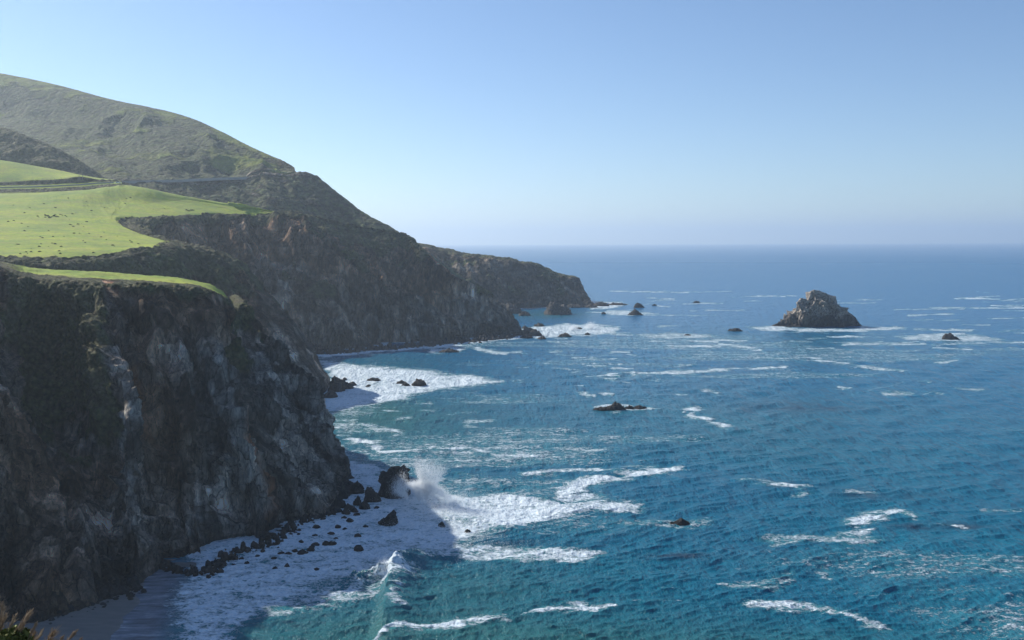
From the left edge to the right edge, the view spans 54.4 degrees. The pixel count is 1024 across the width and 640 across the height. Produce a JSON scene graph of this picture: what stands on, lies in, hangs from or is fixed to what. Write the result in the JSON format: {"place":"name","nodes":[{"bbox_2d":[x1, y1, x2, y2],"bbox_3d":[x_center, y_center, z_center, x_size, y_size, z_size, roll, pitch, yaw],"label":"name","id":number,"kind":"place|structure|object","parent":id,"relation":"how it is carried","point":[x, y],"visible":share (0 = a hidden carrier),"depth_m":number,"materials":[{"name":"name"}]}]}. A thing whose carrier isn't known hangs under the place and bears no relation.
{"place":"outdoors","nodes":[
{"label":"outdoors","id":0,"kind":"place"},
{"bbox_2d":[0,182,113,187],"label":"road","id":1,"kind":"structure","parent":0,"point":[57,185],"depth_m":843.56,"materials":[{"name":"grey asphalt"}]},
{"bbox_2d":[0,160,121,192],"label":"field","id":2,"kind":"structure","parent":0,"point":[15,173],"depth_m":859.29,"materials":[{"name":"green plant"}]},
{"bbox_2d":[3,559,196,639],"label":"beach","id":3,"kind":"structure","parent":0,"point":[98,622],"depth_m":210.27,"materials":[{"name":"grey sand"}]},
{"bbox_2d":[48,575,146,623],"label":"rubble","id":4,"kind":"object","parent":3,"relation":"on","point":[109,591],"visible":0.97,"depth_m":227.51,"materials":[{"name":"grey stone"}]},
{"bbox_2d":[0,261,353,622],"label":"headland","id":5,"kind":"structure","parent":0,"point":[148,424],"depth_m":276.83,"materials":[{"name":"grey stone"}]},
{"bbox_2d":[328,504,341,512],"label":"boulder","id":6,"kind":"object","parent":5,"relation":"on","point":[335,508],"visible":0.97,"depth_m":295.38,"materials":[{"name":"grey stone"}]},
{"bbox_2d":[345,503,353,509],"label":"boulder","id":7,"kind":"object","parent":5,"relation":"on","point":[348,506],"visible":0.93,"depth_m":297.56,"materials":[{"name":"grey stone"}]},
{"bbox_2d":[122,175,289,183],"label":"road","id":8,"kind":"structure","parent":0,"point":[201,179],"depth_m":1067.69,"materials":[{"name":"grey asphalt"}]},
{"bbox_2d":[0,73,465,280],"bbox_3d":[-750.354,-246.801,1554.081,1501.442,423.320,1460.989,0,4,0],"label":"hill","id":9,"kind":"structure","parent":0,"point":[107,138],"depth_m":1220.54,"materials":[{"name":"green plant"}]},
{"bbox_2d":[0,127,106,178],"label":"spur","id":10,"kind":"structure","parent":9,"relation":"attached to","point":[16,147],"depth_m":943.96,"materials":[{"name":"green plant"}]},
{"bbox_2d":[0,184,521,393],"bbox_3d":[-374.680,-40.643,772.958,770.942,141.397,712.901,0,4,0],"label":"coast headlands","id":11,"kind":"structure","parent":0,"point":[305,286],"depth_m":774.67,"materials":[{"name":"stone"}]},
{"bbox_2d":[315,330,521,354],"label":"rubble","id":12,"kind":"object","parent":11,"relation":"on","point":[357,349],"visible":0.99,"depth_m":764.81,"materials":[{"name":"grey stone"}]},
{"bbox_2d":[418,243,590,308],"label":"headland","id":13,"kind":"structure","parent":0,"point":[520,284],"depth_m":1249.35,"materials":[{"name":"stone"}]},
{"bbox_2d":[0,0,1023,244],"label":"sky","id":14,"kind":"structure","parent":0,"point":[443,122],"materials":[{"name":"blue"}]},
{"bbox_2d":[110,243,1023,639],"bbox_3d":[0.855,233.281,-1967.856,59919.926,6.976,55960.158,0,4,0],"label":"sea","id":15,"kind":"structure","parent":0,"point":[864,481],"depth_m":350.07,"materials":[{"name":"liquid"}]},
{"bbox_2d":[159,502,344,578],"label":"rubble","id":16,"kind":"object","parent":15,"relation":"in","point":[220,563],"visible":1,"depth_m":254.10,"materials":[{"name":"grey stone"}]},
{"bbox_2d":[297,549,307,554],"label":"boulder","id":17,"kind":"object","parent":15,"relation":"in","point":[301,552],"visible":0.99,"depth_m":256.25,"materials":[{"name":"grey stone"}]},
{"bbox_2d":[306,546,314,551],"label":"boulder","id":18,"kind":"object","parent":15,"relation":"in","point":[311,549],"visible":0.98,"depth_m":258.84,"materials":[{"name":"grey stone"}]},
{"bbox_2d":[324,390,337,397],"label":"reef rock","id":19,"kind":"object","parent":15,"relation":"in","point":[330,394],"visible":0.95,"depth_m":514.99,"materials":[{"name":"grey stone"}]},
{"bbox_2d":[328,541,336,545],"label":"boulder","id":20,"kind":"object","parent":15,"relation":"in","point":[331,543],"visible":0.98,"depth_m":263.29,"materials":[{"name":"grey stone"}]},
{"bbox_2d":[327,376,344,391],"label":"reef rock","id":21,"kind":"object","parent":15,"relation":"in","point":[336,384],"visible":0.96,"depth_m":534.86,"materials":[{"name":"grey stone"}]},
{"bbox_2d":[334,495,345,507],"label":"boulder","id":22,"kind":"object","parent":15,"relation":"in","point":[339,501],"visible":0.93,"depth_m":299.50,"materials":[{"name":"grey stone"}]},
{"bbox_2d":[341,509,350,514],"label":"boulder","id":23,"kind":"object","parent":15,"relation":"in","point":[346,511],"visible":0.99,"depth_m":293.04,"materials":[{"name":"grey stone"}]},
{"bbox_2d":[342,380,353,388],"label":"reef rock","id":24,"kind":"object","parent":15,"relation":"in","point":[347,385],"visible":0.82,"depth_m":544.61,"materials":[{"name":"grey stone"}]},
{"bbox_2d":[350,507,358,512],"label":"boulder","id":25,"kind":"object","parent":15,"relation":"in","point":[354,510],"visible":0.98,"depth_m":295.16,"materials":[{"name":"grey stone"}]},
{"bbox_2d":[348,480,364,493],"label":"boulder","id":26,"kind":"object","parent":15,"relation":"in","point":[356,487],"visible":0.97,"depth_m":317.96,"materials":[{"name":"grey stone"}]},
{"bbox_2d":[353,496,360,505],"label":"boulder","id":27,"kind":"object","parent":15,"relation":"in","point":[357,501],"visible":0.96,"depth_m":302.32,"materials":[{"name":"grey stone"}]},
{"bbox_2d":[354,545,363,551],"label":"boulder","id":28,"kind":"object","parent":15,"relation":"in","point":[358,548],"visible":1,"depth_m":258.55,"materials":[{"name":"grey stone"}]},
{"bbox_2d":[359,501,369,509],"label":"boulder","id":29,"kind":"object","parent":15,"relation":"in","point":[364,505],"visible":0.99,"depth_m":298.67,"materials":[{"name":"grey stone"}]},
{"bbox_2d":[364,487,380,502],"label":"boulder","id":30,"kind":"object","parent":15,"relation":"in","point":[371,495],"visible":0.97,"depth_m":307.38,"materials":[{"name":"grey stone"}]},
{"bbox_2d":[367,377,380,380],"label":"rock","id":31,"kind":"object","parent":15,"relation":"in","point":[373,379],"visible":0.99,"depth_m":575.36,"materials":[{"name":"grey stone"}]},
{"bbox_2d":[371,554,391,579],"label":"spray","id":32,"kind":"object","parent":15,"relation":"on","point":[381,566],"visible":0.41,"depth_m":237.38,"materials":[{"name":"white liquid"}]},
{"bbox_2d":[378,510,397,525],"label":"boulder","id":33,"kind":"object","parent":15,"relation":"in","point":[390,519],"visible":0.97,"depth_m":283.12,"materials":[{"name":"grey stone"}]},
{"bbox_2d":[378,464,410,498],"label":"sea stack","id":34,"kind":"object","parent":15,"relation":"in","point":[387,478],"visible":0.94,"depth_m":313.62,"materials":[{"name":"grey stone"}]},
{"bbox_2d":[411,378,426,385],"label":"rock","id":35,"kind":"object","parent":15,"relation":"in","point":[419,382],"visible":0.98,"depth_m":555.02,"materials":[{"name":"grey stone"}]},
{"bbox_2d":[387,455,478,504],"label":"spray","id":36,"kind":"object","parent":15,"relation":"on","point":[426,486],"visible":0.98,"depth_m":305.47,"materials":[{"name":"white liquid"}]},
{"bbox_2d":[438,521,445,527],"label":"rock","id":37,"kind":"object","parent":15,"relation":"in","point":[441,524],"visible":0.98,"depth_m":279.59,"materials":[{"name":"grey stone"}]},
{"bbox_2d":[338,488,558,563],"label":"spray","id":38,"kind":"object","parent":15,"relation":"on","point":[446,513],"visible":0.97,"depth_m":287.54,"materials":[{"name":"white liquid"}]},
{"bbox_2d":[439,348,458,352],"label":"rock","id":39,"kind":"object","parent":15,"relation":"in","point":[448,350],"visible":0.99,"depth_m":724.61,"materials":[{"name":"grey stone"}]},
{"bbox_2d":[501,303,521,313],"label":"rock","id":40,"kind":"object","parent":15,"relation":"in","point":[513,308],"visible":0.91,"depth_m":1114.86,"materials":[{"name":"grey stone"}]},
{"bbox_2d":[518,311,530,315],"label":"rock","id":41,"kind":"object","parent":15,"relation":"in","point":[524,313],"visible":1,"depth_m":1080.41,"materials":[{"name":"grey stone"}]},
{"bbox_2d":[520,327,532,335],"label":"reef rock","id":42,"kind":"object","parent":15,"relation":"in","point":[526,330],"visible":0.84,"depth_m":853.03,"materials":[{"name":"grey stone"}]},
{"bbox_2d":[520,334,532,337],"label":"reef rock","id":43,"kind":"object","parent":15,"relation":"in","point":[526,336],"visible":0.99,"depth_m":829.80,"materials":[{"name":"grey stone"}]},
{"bbox_2d":[528,329,541,335],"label":"reef rock","id":44,"kind":"object","parent":15,"relation":"in","point":[534,332],"visible":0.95,"depth_m":847.53,"materials":[{"name":"grey stone"}]},
{"bbox_2d":[534,323,544,326],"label":"reef rock","id":45,"kind":"object","parent":15,"relation":"in","point":[538,325],"visible":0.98,"depth_m":944.49,"materials":[{"name":"grey stone"}]},
{"bbox_2d":[544,301,571,314],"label":"rock","id":46,"kind":"object","parent":15,"relation":"in","point":[554,308],"visible":0.98,"depth_m":1093.71,"materials":[{"name":"grey stone"}]},
{"bbox_2d":[557,333,571,336],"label":"rock","id":47,"kind":"object","parent":15,"relation":"in","point":[565,335],"visible":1,"depth_m":837.26,"materials":[{"name":"grey stone"}]},
{"bbox_2d":[567,303,583,307],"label":"reef rock","id":48,"kind":"object","parent":15,"relation":"in","point":[572,305],"visible":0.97,"depth_m":1208.78,"materials":[{"name":"brown stone"}]},
{"bbox_2d":[569,321,596,329],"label":"spray","id":49,"kind":"object","parent":15,"relation":"on","point":[590,326],"visible":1,"depth_m":908.77,"materials":[{"name":"white liquid"}]},
{"bbox_2d":[579,299,593,305],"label":"reef rock","id":50,"kind":"object","parent":15,"relation":"in","point":[585,302],"visible":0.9,"depth_m":1247.93,"materials":[{"name":"brown stone"}]},
{"bbox_2d":[584,304,597,307],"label":"reef rock","id":51,"kind":"object","parent":15,"relation":"in","point":[590,306],"visible":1,"depth_m":1207.94,"materials":[{"name":"grey stone"}]},
{"bbox_2d":[593,301,608,305],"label":"reef rock","id":52,"kind":"object","parent":15,"relation":"in","point":[602,303],"visible":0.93,"depth_m":1236.75,"materials":[{"name":"stone"}]},
{"bbox_2d":[592,406,610,410],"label":"rock","id":53,"kind":"object","parent":15,"relation":"in","point":[601,408],"visible":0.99,"depth_m":473.87,"materials":[{"name":"grey stone"}]},
{"bbox_2d":[608,401,625,410],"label":"rock","id":54,"kind":"object","parent":15,"relation":"in","point":[615,406],"visible":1,"depth_m":473.70,"materials":[{"name":"grey stone"}]},
{"bbox_2d":[608,302,627,304],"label":"reef rock","id":55,"kind":"object","parent":15,"relation":"in","point":[612,303],"visible":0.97,"depth_m":1257.01,"materials":[{"name":"stone"}]},
{"bbox_2d":[628,309,641,314],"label":"rock","id":56,"kind":"object","parent":15,"relation":"in","point":[635,312],"visible":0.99,"depth_m":1082.75,"materials":[{"name":"grey stone"}]},
{"bbox_2d":[633,303,644,307],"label":"rock","id":57,"kind":"object","parent":15,"relation":"in","point":[638,305],"visible":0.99,"depth_m":1203.66,"materials":[{"name":"grey stone"}]},
{"bbox_2d":[634,405,645,408],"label":"rock","id":58,"kind":"object","parent":15,"relation":"in","point":[639,407],"visible":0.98,"depth_m":476.82,"materials":[{"name":"grey stone"}]},
{"bbox_2d":[670,518,689,525],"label":"rock","id":59,"kind":"object","parent":15,"relation":"in","point":[681,522],"visible":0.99,"depth_m":282.10,"materials":[{"name":"grey stone"}]},
{"bbox_2d":[728,328,741,330],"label":"rock","id":60,"kind":"object","parent":15,"relation":"in","point":[735,329],"visible":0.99,"depth_m":886.61,"materials":[{"name":"grey stone"}]},
{"bbox_2d":[772,290,861,326],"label":"sea stack","id":61,"kind":"object","parent":15,"relation":"in","point":[816,308],"visible":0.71,"depth_m":931.97,"materials":[{"name":"grey stone"}]},
{"bbox_2d":[942,333,959,339],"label":"rock","id":62,"kind":"object","parent":15,"relation":"in","point":[949,336],"visible":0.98,"depth_m":803.29,"materials":[{"name":"grey stone"}]},
{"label":"bluff","id":63,"kind":"structure","parent":0,"visible":0},
{"bbox_2d":[0,596,38,639],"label":"shrub","id":64,"kind":"object","parent":63,"relation":"on","point":[15,632],"visible":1,"depth_m":6.17,"materials":[{"name":"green plant"}]},
{"bbox_2d":[32,627,82,639],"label":"shrub","id":65,"kind":"object","parent":63,"relation":"on","point":[53,633],"visible":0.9,"depth_m":6.37,"materials":[{"name":"brown plant"}]}
]}

